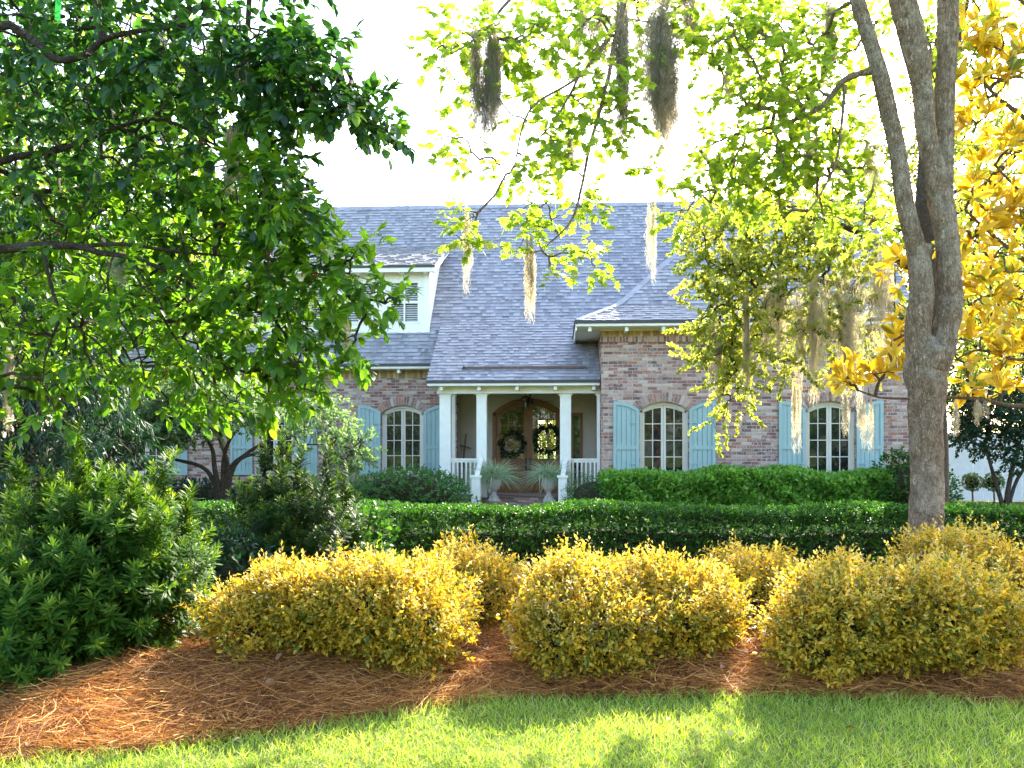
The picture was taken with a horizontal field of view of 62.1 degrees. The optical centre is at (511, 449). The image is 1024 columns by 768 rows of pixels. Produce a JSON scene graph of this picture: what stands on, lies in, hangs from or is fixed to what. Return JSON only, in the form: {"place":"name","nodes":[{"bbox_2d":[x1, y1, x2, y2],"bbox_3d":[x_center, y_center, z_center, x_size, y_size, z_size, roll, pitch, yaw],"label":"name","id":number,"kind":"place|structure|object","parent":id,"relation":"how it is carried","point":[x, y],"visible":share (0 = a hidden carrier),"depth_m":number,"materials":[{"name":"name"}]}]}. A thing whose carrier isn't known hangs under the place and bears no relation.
{"place":"outdoors","nodes":[
{"label":"outdoors","id":0,"kind":"place"},
{"bbox_2d":[0,453,1023,767],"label":"ground","id":1,"kind":"structure","parent":0,"point":[594,747],"depth_m":4.71,"materials":[{"name":"plant"}]},
{"bbox_2d":[0,361,55,470],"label":"cedar tree","id":2,"kind":"object","parent":1,"relation":"on","point":[13,416],"visible":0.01,"depth_m":17.80,"materials":[{"name":"green plant"}]},
{"bbox_2d":[2,137,93,351],"bbox_3d":[-18.284,-4.852,27.418,9.658,13.136,11.820,0,0,-26],"label":"shade tree","id":3,"kind":"object","parent":1,"relation":"on","point":[43,185],"depth_m":26.01,"materials":[{"name":"green plant"}]},
{"bbox_2d":[0,140,131,461],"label":"shade tree","id":4,"kind":"object","parent":1,"relation":"on","point":[53,200],"depth_m":29.71,"materials":[{"name":"green plant"}]},
{"bbox_2d":[0,195,175,538],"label":"cedar tree","id":5,"kind":"object","parent":1,"relation":"on","point":[33,448],"visible":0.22,"depth_m":14.62,"materials":[{"name":"green plant"}]},
{"bbox_2d":[0,0,254,482],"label":"shade tree","id":6,"kind":"object","parent":1,"relation":"on","point":[47,183],"visible":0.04,"depth_m":19.29,"materials":[{"name":"green plant"}]},
{"bbox_2d":[125,476,294,504],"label":"foundation shrub","id":7,"kind":"object","parent":1,"relation":"on","point":[207,491],"visible":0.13,"depth_m":21.54,"materials":[{"name":"green plant"}]},
{"bbox_2d":[0,0,422,447],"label":"shade tree","id":8,"kind":"object","parent":1,"relation":"on","point":[280,70],"visible":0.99,"depth_m":5.62,"materials":[{"name":"green plant"}]},
{"bbox_2d":[1,346,15,433],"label":"spanish moss","id":9,"kind":"object","parent":8,"relation":"attached to","point":[8,368],"visible":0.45,"depth_m":6.42,"materials":[{"name":"beige plant"}]},
{"bbox_2d":[55,0,60,19],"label":"ribbon","id":10,"kind":"object","parent":8,"relation":"attached to","point":[57,9],"visible":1,"depth_m":5.47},
{"bbox_2d":[107,248,129,294],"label":"spanish moss","id":11,"kind":"object","parent":8,"relation":"attached to","point":[118,272],"visible":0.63,"depth_m":5.76,"materials":[{"name":"plant"}]},
{"bbox_2d":[220,124,243,200],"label":"spanish moss","id":12,"kind":"object","parent":8,"relation":"attached to","point":[231,136],"visible":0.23,"depth_m":5.51,"materials":[{"name":"plant"}]},
{"bbox_2d":[229,59,249,96],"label":"spanish moss","id":13,"kind":"object","parent":8,"relation":"attached to","point":[237,76],"visible":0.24,"depth_m":5.39,"materials":[{"name":"grey plant"}]},
{"bbox_2d":[341,320,351,350],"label":"spanish moss","id":14,"kind":"object","parent":8,"relation":"attached to","point":[347,326],"visible":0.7,"depth_m":5.57,"materials":[{"name":"plant"}]},
{"bbox_2d":[45,369,387,526],"bbox_3d":[-6.389,-0.084,17.912,7.612,3.452,2.111,0,0,3],"label":"ornamental tree","id":15,"kind":"object","parent":1,"relation":"on","point":[145,412],"visible":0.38,"depth_m":17.62,"materials":[{"name":"green plant"}]},
{"bbox_2d":[291,473,388,500],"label":"rounded shrub","id":16,"kind":"object","parent":1,"relation":"on","point":[353,481],"visible":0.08,"depth_m":20.61,"materials":[{"name":"green plant"}]},
{"bbox_2d":[350,462,480,519],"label":"rounded shrub","id":17,"kind":"object","parent":1,"relation":"on","point":[411,487],"visible":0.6,"depth_m":19.16,"materials":[{"name":"green plant"}]},
{"bbox_2d":[0,541,1023,767],"bbox_3d":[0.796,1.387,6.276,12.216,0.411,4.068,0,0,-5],"label":"pine straw","id":18,"kind":"object","parent":1,"relation":"on","point":[198,650],"visible":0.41,"depth_m":5.38,"materials":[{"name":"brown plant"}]},
{"bbox_2d":[0,531,129,695],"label":"podocarpus shrub","id":19,"kind":"object","parent":18,"relation":"on","point":[41,637],"visible":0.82,"depth_m":5.27,"materials":[{"name":"green plant"}]},
{"bbox_2d":[0,417,222,663],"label":"podocarpus shrub","id":20,"kind":"object","parent":18,"relation":"on","point":[122,535],"visible":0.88,"depth_m":5.75,"materials":[{"name":"green plant"}]},
{"bbox_2d":[175,520,276,625],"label":"azalea shrub","id":21,"kind":"object","parent":18,"relation":"on","point":[222,571],"visible":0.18,"depth_m":7.19,"materials":[{"name":"green plant"}]},
{"bbox_2d":[175,539,384,670],"bbox_3d":[-1.505,1.113,6.059,1.506,0.928,1.352,0,0,3],"label":"golden abelia shrub","id":22,"kind":"object","parent":18,"relation":"on","point":[271,608],"visible":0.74,"depth_m":5.68,"materials":[{"name":"yellow plant"}]},
{"bbox_2d":[212,427,373,575],"bbox_3d":[-2.058,0.704,8.031,1.578,1.870,1.304,0,0,3],"label":"podocarpus shrub","id":23,"kind":"object","parent":18,"relation":"on","point":[273,518],"visible":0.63,"depth_m":7.85,"materials":[{"name":"green plant"}]},
{"bbox_2d":[327,500,401,560],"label":"azalea shrub","id":24,"kind":"object","parent":18,"relation":"on","point":[392,535],"visible":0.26,"depth_m":8.31,"materials":[{"name":"green plant"}]},
{"bbox_2d":[295,535,488,684],"bbox_3d":[-0.836,1.120,5.952,1.340,1.109,1.295,0,0,3],"label":"golden abelia shrub","id":25,"kind":"object","parent":18,"relation":"on","point":[421,605],"visible":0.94,"depth_m":5.59,"materials":[{"name":"yellow plant"}]},
{"bbox_2d":[411,522,541,631],"bbox_3d":[-0.352,1.129,7.264,1.298,1.049,1.299,0,0,19],"label":"golden abelia shrub","id":26,"kind":"object","parent":18,"relation":"on","point":[497,576],"visible":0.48,"depth_m":7.00,"materials":[{"name":"yellow plant"}]},
{"bbox_2d":[20,625,1011,755],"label":"leaf litter","id":27,"kind":"object","parent":18,"relation":"on","point":[519,677],"visible":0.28,"depth_m":5.22,"materials":[{"name":"brown plant"}]},
{"bbox_2d":[496,532,673,687],"bbox_3d":[0.520,1.138,6.080,1.259,1.107,1.321,0,0,3],"label":"golden abelia shrub","id":28,"kind":"object","parent":18,"relation":"on","point":[568,612],"visible":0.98,"depth_m":5.75,"materials":[{"name":"yellow plant"}]},
{"bbox_2d":[168,498,1023,572],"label":"clipped hedge","id":29,"kind":"object","parent":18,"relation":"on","point":[520,542],"visible":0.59,"depth_m":10.31,"materials":[{"name":"green plant"}]},
{"bbox_2d":[593,535,757,668],"bbox_3d":[1.199,1.127,6.323,1.277,1.012,1.342,0,0,3],"label":"golden abelia shrub","id":30,"kind":"object","parent":18,"relation":"on","point":[703,608],"visible":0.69,"depth_m":5.99,"materials":[{"name":"yellow plant"}]},
{"bbox_2d":[404,0,1022,557],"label":"maple tree","id":31,"kind":"object","parent":18,"relation":"on","point":[930,354],"visible":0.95,"depth_m":8.51,"materials":[{"name":"green plant"}]},
{"bbox_2d":[461,204,473,293],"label":"spanish moss","id":32,"kind":"object","parent":31,"relation":"attached to","point":[467,229],"visible":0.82,"depth_m":7.93,"materials":[{"name":"beige plant"}]},
{"bbox_2d":[464,20,504,181],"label":"spanish moss","id":33,"kind":"object","parent":31,"relation":"attached to","point":[490,110],"visible":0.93,"depth_m":7.89,"materials":[{"name":"grey plant"}]},
{"bbox_2d":[523,234,537,323],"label":"spanish moss","id":34,"kind":"object","parent":31,"relation":"attached to","point":[530,261],"visible":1,"depth_m":8.18,"materials":[{"name":"beige plant"}]},
{"bbox_2d":[566,136,575,180],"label":"spanish moss","id":35,"kind":"object","parent":31,"relation":"attached to","point":[570,145],"visible":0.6,"depth_m":8.17,"materials":[{"name":"beige plant"}]},
{"bbox_2d":[576,0,614,78],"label":"spanish moss","id":36,"kind":"object","parent":31,"relation":"attached to","point":[585,30],"visible":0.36,"depth_m":8.40,"materials":[{"name":"grey plant"}]},
{"bbox_2d":[612,0,631,172],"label":"spanish moss","id":37,"kind":"object","parent":31,"relation":"attached to","point":[623,39],"visible":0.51,"depth_m":8.30,"materials":[{"name":"grey plant"}]},
{"bbox_2d":[644,198,656,282],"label":"spanish moss","id":38,"kind":"object","parent":31,"relation":"attached to","point":[652,223],"visible":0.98,"depth_m":9.02,"materials":[{"name":"beige plant"}]},
{"bbox_2d":[632,0,683,201],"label":"spanish moss","id":39,"kind":"object","parent":31,"relation":"attached to","point":[661,99],"visible":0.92,"depth_m":8.81,"materials":[{"name":"grey plant"}]},
{"bbox_2d":[680,0,698,57],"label":"spanish moss","id":40,"kind":"object","parent":31,"relation":"attached to","point":[688,19],"visible":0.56,"depth_m":9.10,"materials":[{"name":"beige plant"}]},
{"bbox_2d":[722,46,733,126],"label":"spanish moss","id":41,"kind":"object","parent":31,"relation":"attached to","point":[726,74],"visible":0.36,"depth_m":8.89,"materials":[{"name":"grey plant"}]},
{"bbox_2d":[777,68,788,147],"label":"spanish moss","id":42,"kind":"object","parent":31,"relation":"attached to","point":[785,129],"visible":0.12,"depth_m":9.03,"materials":[{"name":"grey plant"}]},
{"bbox_2d":[802,112,820,215],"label":"spanish moss","id":43,"kind":"object","parent":31,"relation":"attached to","point":[813,150],"visible":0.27,"depth_m":9.12,"materials":[{"name":"plant"}]},
{"bbox_2d":[822,0,840,99],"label":"spanish moss","id":44,"kind":"object","parent":31,"relation":"attached to","point":[826,11],"visible":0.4,"depth_m":9.00,"materials":[{"name":"grey plant"}]},
{"bbox_2d":[863,114,883,205],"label":"spanish moss","id":45,"kind":"object","parent":31,"relation":"attached to","point":[874,158],"visible":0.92,"depth_m":9.08,"materials":[{"name":"beige plant"}]},
{"bbox_2d":[696,528,804,626],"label":"golden abelia shrub","id":46,"kind":"object","parent":18,"relation":"on","point":[745,563],"visible":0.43,"depth_m":7.20,"materials":[{"name":"yellow plant"}]},
{"bbox_2d":[747,534,967,688],"bbox_3d":[2.401,1.171,5.943,1.433,1.114,1.378,0,0,17],"label":"golden abelia shrub","id":47,"kind":"object","parent":18,"relation":"on","point":[829,612],"visible":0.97,"depth_m":5.62,"materials":[{"name":"yellow plant"}]},
{"bbox_2d":[815,0,1023,408],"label":"magnolia tree","id":48,"kind":"object","parent":18,"relation":"on","point":[1004,217],"visible":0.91,"depth_m":9.24,"materials":[{"name":"yellow plant"}]},
{"bbox_2d":[840,394,850,438],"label":"spanish moss","id":49,"kind":"object","parent":48,"relation":"attached to","point":[845,409],"visible":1,"depth_m":9.20,"materials":[{"name":"beige plant"}]},
{"bbox_2d":[857,398,874,452],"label":"spanish moss","id":50,"kind":"object","parent":48,"relation":"attached to","point":[863,413],"visible":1,"depth_m":9.19,"materials":[{"name":"beige plant"}]},
{"bbox_2d":[952,400,960,436],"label":"spanish moss","id":51,"kind":"object","parent":48,"relation":"attached to","point":[956,414],"visible":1,"depth_m":9.13,"materials":[{"name":"beige plant"}]},
{"bbox_2d":[970,399,992,425],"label":"spanish moss","id":52,"kind":"object","parent":48,"relation":"attached to","point":[976,412],"visible":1,"depth_m":9.13,"materials":[{"name":"beige plant"}]},
{"bbox_2d":[864,540,1023,685],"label":"golden abelia shrub","id":53,"kind":"object","parent":18,"relation":"on","point":[989,624],"visible":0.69,"depth_m":5.64,"materials":[{"name":"yellow plant"}]},
{"bbox_2d":[882,511,1023,599],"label":"golden abelia shrub","id":54,"kind":"object","parent":18,"relation":"on","point":[972,543],"visible":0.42,"depth_m":7.10,"materials":[{"name":"yellow plant"}]},
{"bbox_2d":[981,538,1023,623],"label":"golden abelia shrub","id":55,"kind":"object","parent":18,"relation":"on","point":[1011,567],"visible":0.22,"depth_m":6.89,"materials":[{"name":"yellow plant"}]},
{"bbox_2d":[538,421,555,457],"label":"shade tree","id":56,"kind":"object","parent":1,"relation":"on","point":[551,438],"visible":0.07,"depth_m":40.65,"materials":[{"name":"green plant"}]},
{"bbox_2d":[560,469,624,521],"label":"rounded shrub","id":57,"kind":"object","parent":1,"relation":"on","point":[588,490],"visible":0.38,"depth_m":18.96,"materials":[{"name":"green plant"}]},
{"bbox_2d":[595,462,903,522],"bbox_3d":[5.314,0.924,19.229,6.978,1.332,2.126,0,0,3],"label":"feathery hedge","id":58,"kind":"object","parent":1,"relation":"on","point":[728,485],"visible":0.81,"depth_m":18.54,"materials":[{"name":"green plant"}]},
{"bbox_2d":[662,0,1023,526],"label":"live oak tree","id":59,"kind":"object","parent":1,"relation":"on","point":[750,266],"visible":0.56,"depth_m":12.81,"materials":[{"name":"green plant"}]},
{"bbox_2d":[707,320,722,397],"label":"spanish moss","id":60,"kind":"object","parent":59,"relation":"attached to","point":[719,357],"visible":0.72,"depth_m":12.72,"materials":[{"name":"yellow plant"}]},
{"bbox_2d":[741,296,750,406],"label":"spanish moss","id":61,"kind":"object","parent":59,"relation":"attached to","point":[746,334],"visible":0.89,"depth_m":12.60,"materials":[{"name":"yellow plant"}]},
{"bbox_2d":[759,272,789,375],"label":"spanish moss","id":62,"kind":"object","parent":59,"relation":"attached to","point":[781,304],"visible":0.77,"depth_m":12.65,"materials":[{"name":"beige plant"}]},
{"bbox_2d":[791,382,801,451],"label":"spanish moss","id":63,"kind":"object","parent":59,"relation":"attached to","point":[795,411],"visible":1,"depth_m":12.67,"materials":[{"name":"beige plant"}]},
{"bbox_2d":[788,270,829,406],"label":"spanish moss","id":64,"kind":"object","parent":59,"relation":"attached to","point":[813,337],"visible":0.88,"depth_m":12.64,"materials":[{"name":"beige plant"}]},
{"bbox_2d":[824,269,867,420],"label":"spanish moss","id":65,"kind":"object","parent":59,"relation":"attached to","point":[848,331],"visible":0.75,"depth_m":12.60,"materials":[{"name":"beige plant"}]},
{"bbox_2d":[849,232,894,376],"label":"spanish moss","id":66,"kind":"object","parent":59,"relation":"attached to","point":[881,304],"visible":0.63,"depth_m":12.74,"materials":[{"name":"beige plant"}]},
{"bbox_2d":[799,81,1008,344],"bbox_3d":[15.411,-6.391,36.304,11.287,16.212,12.116,0,0,44],"label":"shade tree","id":67,"kind":"object","parent":1,"relation":"on","point":[912,168],"visible":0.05,"depth_m":33.06,"materials":[{"name":"green plant"}]},
{"bbox_2d":[865,445,963,522],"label":"rounded shrub","id":68,"kind":"object","parent":1,"relation":"on","point":[900,473],"visible":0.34,"depth_m":18.14,"materials":[{"name":"green plant"}]},
{"bbox_2d":[881,226,1023,432],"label":"shade tree","id":69,"kind":"object","parent":1,"relation":"on","point":[906,286],"visible":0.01,"depth_m":33.87,"materials":[{"name":"yellow plant"}]},
{"bbox_2d":[907,77,1023,404],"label":"shade tree","id":70,"kind":"object","parent":1,"relation":"on","point":[1016,284],"visible":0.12,"depth_m":24.92,"materials":[{"name":"yellow plant"}]},
{"bbox_2d":[960,472,984,501],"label":"topiary","id":71,"kind":"object","parent":1,"relation":"on","point":[971,482],"visible":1,"depth_m":22.06,"materials":[{"name":"green plant"}]},
{"bbox_2d":[946,369,1023,506],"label":"camellia tree","id":72,"kind":"object","parent":1,"relation":"on","point":[1008,429],"visible":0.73,"depth_m":20.64,"materials":[{"name":"green plant"}]},
{"bbox_2d":[946,260,1023,409],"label":"shade tree","id":73,"kind":"object","parent":1,"relation":"on","point":[960,373],"visible":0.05,"depth_m":30.23,"materials":[{"name":"yellow plant"}]},
{"bbox_2d":[948,433,1023,501],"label":"board fence","id":74,"kind":"object","parent":1,"relation":"on","point":[961,465],"visible":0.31,"depth_m":26.24,"materials":[{"name":"white paint"}]},
{"bbox_2d":[982,473,1005,503],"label":"topiary","id":75,"kind":"object","parent":1,"relation":"on","point":[989,485],"visible":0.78,"depth_m":22.07,"materials":[{"name":"green plant"}]},
{"bbox_2d":[0,0,1023,452],"label":"sky","id":76,"kind":"structure","parent":0,"point":[348,176],"materials":[{"name":"white"}]},
{"bbox_2d":[50,198,975,517],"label":"brick house","id":77,"kind":"structure","parent":0,"point":[596,370],"depth_m":23.06,"materials":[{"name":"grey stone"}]},
{"bbox_2d":[126,442,164,475],"bbox_3d":[-10.166,-0.256,23.624,1.240,1.954,0.240,0,0,3],"label":"window","id":78,"kind":"structure","parent":77,"relation":"in","point":[156,451],"depth_m":23.68,"materials":[{"name":"paint"}]},
{"bbox_2d":[254,284,281,324],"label":"window","id":79,"kind":"structure","parent":77,"relation":"in","point":[257,315],"depth_m":23.89,"materials":[{"name":"beige paint"}]},
{"bbox_2d":[251,406,294,475],"bbox_3d":[-6.534,-0.253,23.421,1.240,1.938,0.240,0,0,3],"label":"window","id":80,"kind":"structure","parent":77,"relation":"in","point":[256,441],"depth_m":23.48,"materials":[{"name":"paint"}]},
{"bbox_2d":[296,283,324,324],"bbox_3d":[-5.634,-4.101,23.810,0.823,1.195,0.136,0,0,3],"label":"window","id":81,"kind":"structure","parent":77,"relation":"in","point":[320,299],"depth_m":23.82,"materials":[{"name":"beige paint"}]},
{"bbox_2d":[345,281,373,323],"bbox_3d":[-4.249,-4.101,23.732,0.818,1.195,0.136,0,0,3],"label":"window","id":82,"kind":"structure","parent":77,"relation":"in","point":[354,320],"depth_m":23.76,"materials":[{"name":"beige paint"}]},
{"bbox_2d":[382,406,423,475],"bbox_3d":[-2.979,-0.251,23.222,1.240,1.922,0.240,0,0,3],"label":"window","id":83,"kind":"structure","parent":77,"relation":"in","point":[402,426],"depth_m":23.28,"materials":[{"name":"glass"}]},
{"bbox_2d":[389,281,419,323],"bbox_3d":[-2.986,-4.101,23.662,0.869,1.195,0.136,0,0,3],"label":"window","id":84,"kind":"structure","parent":77,"relation":"in","point":[409,313],"depth_m":23.68,"materials":[{"name":"beige paint"}]},
{"bbox_2d":[460,434,470,487],"bbox_3d":[-1.364,0.371,23.758,0.436,1.649,0.244,0,0,3],"label":"stick cross","id":85,"kind":"object","parent":77,"relation":"on","point":[464,445],"visible":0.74,"depth_m":23.76,"materials":[{"name":"wood"}]},
{"bbox_2d":[454,455,535,502],"bbox_3d":[-0.444,0.734,21.035,2.539,1.482,2.386,0,0,3],"label":"urn planter","id":86,"kind":"object","parent":77,"relation":"on","point":[495,476],"visible":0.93,"depth_m":20.89,"materials":[{"name":"stone"}]},
{"bbox_2d":[497,428,526,459],"bbox_3d":[0.001,-0.174,23.807,0.858,0.905,0.255,0,0,10],"label":"wreath","id":87,"kind":"object","parent":77,"relation":"attached to","point":[516,434],"visible":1,"depth_m":23.81,"materials":[{"name":"green plant"}]},
{"bbox_2d":[496,402,527,490],"bbox_3d":[-0.001,-0.094,23.889,0.891,2.495,0.137,0,0,3],"label":"door","id":88,"kind":"structure","parent":77,"relation":"in","point":[520,461],"depth_m":23.91,"materials":[{"name":"brown wood"}]},
{"bbox_2d":[521,394,529,407],"bbox_3d":[0.356,-1.318,22.415,0.240,0.440,0.208,0,0,3],"label":"porch lantern","id":89,"kind":"object","parent":77,"relation":"hanging from","point":[525,396],"visible":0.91,"depth_m":22.40,"materials":[{"name":"black metal"}]},
{"bbox_2d":[509,394,552,403],"bbox_3d":[0.508,-1.383,22.927,1.200,0.290,1.203,0,0,3],"label":"ceiling fan","id":90,"kind":"object","parent":77,"relation":"attached to","point":[531,401],"visible":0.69,"depth_m":22.88,"materials":[{"name":"black metal"}]},
{"bbox_2d":[528,403,559,490],"bbox_3d":[0.895,-0.094,23.839,0.891,2.495,0.137,0,0,3],"label":"door","id":91,"kind":"structure","parent":77,"relation":"in","point":[542,460],"depth_m":23.87,"materials":[{"name":"brown wood"}]},
{"bbox_2d":[505,451,585,502],"bbox_3d":[0.899,0.715,20.989,2.440,1.431,2.348,0,0,3],"label":"urn planter","id":92,"kind":"object","parent":77,"relation":"on","point":[547,474],"visible":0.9,"depth_m":20.83,"materials":[{"name":"stone"}]},
{"bbox_2d":[532,422,559,457],"bbox_3d":[1.018,-0.268,23.751,0.963,1.020,0.232,0,0,3],"label":"wreath","id":93,"kind":"object","parent":77,"relation":"attached to","point":[554,428],"visible":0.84,"depth_m":23.76,"materials":[{"name":"green plant"}]},
{"bbox_2d":[640,402,687,471],"bbox_3d":[3.661,-0.258,20.568,1.160,1.790,0.100,0,0,3],"label":"window","id":94,"kind":"structure","parent":77,"relation":"in","point":[663,425],"depth_m":20.56,"materials":[{"name":"glass"}]},
{"bbox_2d":[806,402,853,471],"bbox_3d":[7.580,-0.262,20.349,1.160,1.783,0.100,0,0,3],"label":"window","id":95,"kind":"structure","parent":77,"relation":"in","point":[826,450],"depth_m":20.34,"materials":[{"name":"glass"}]}
]}

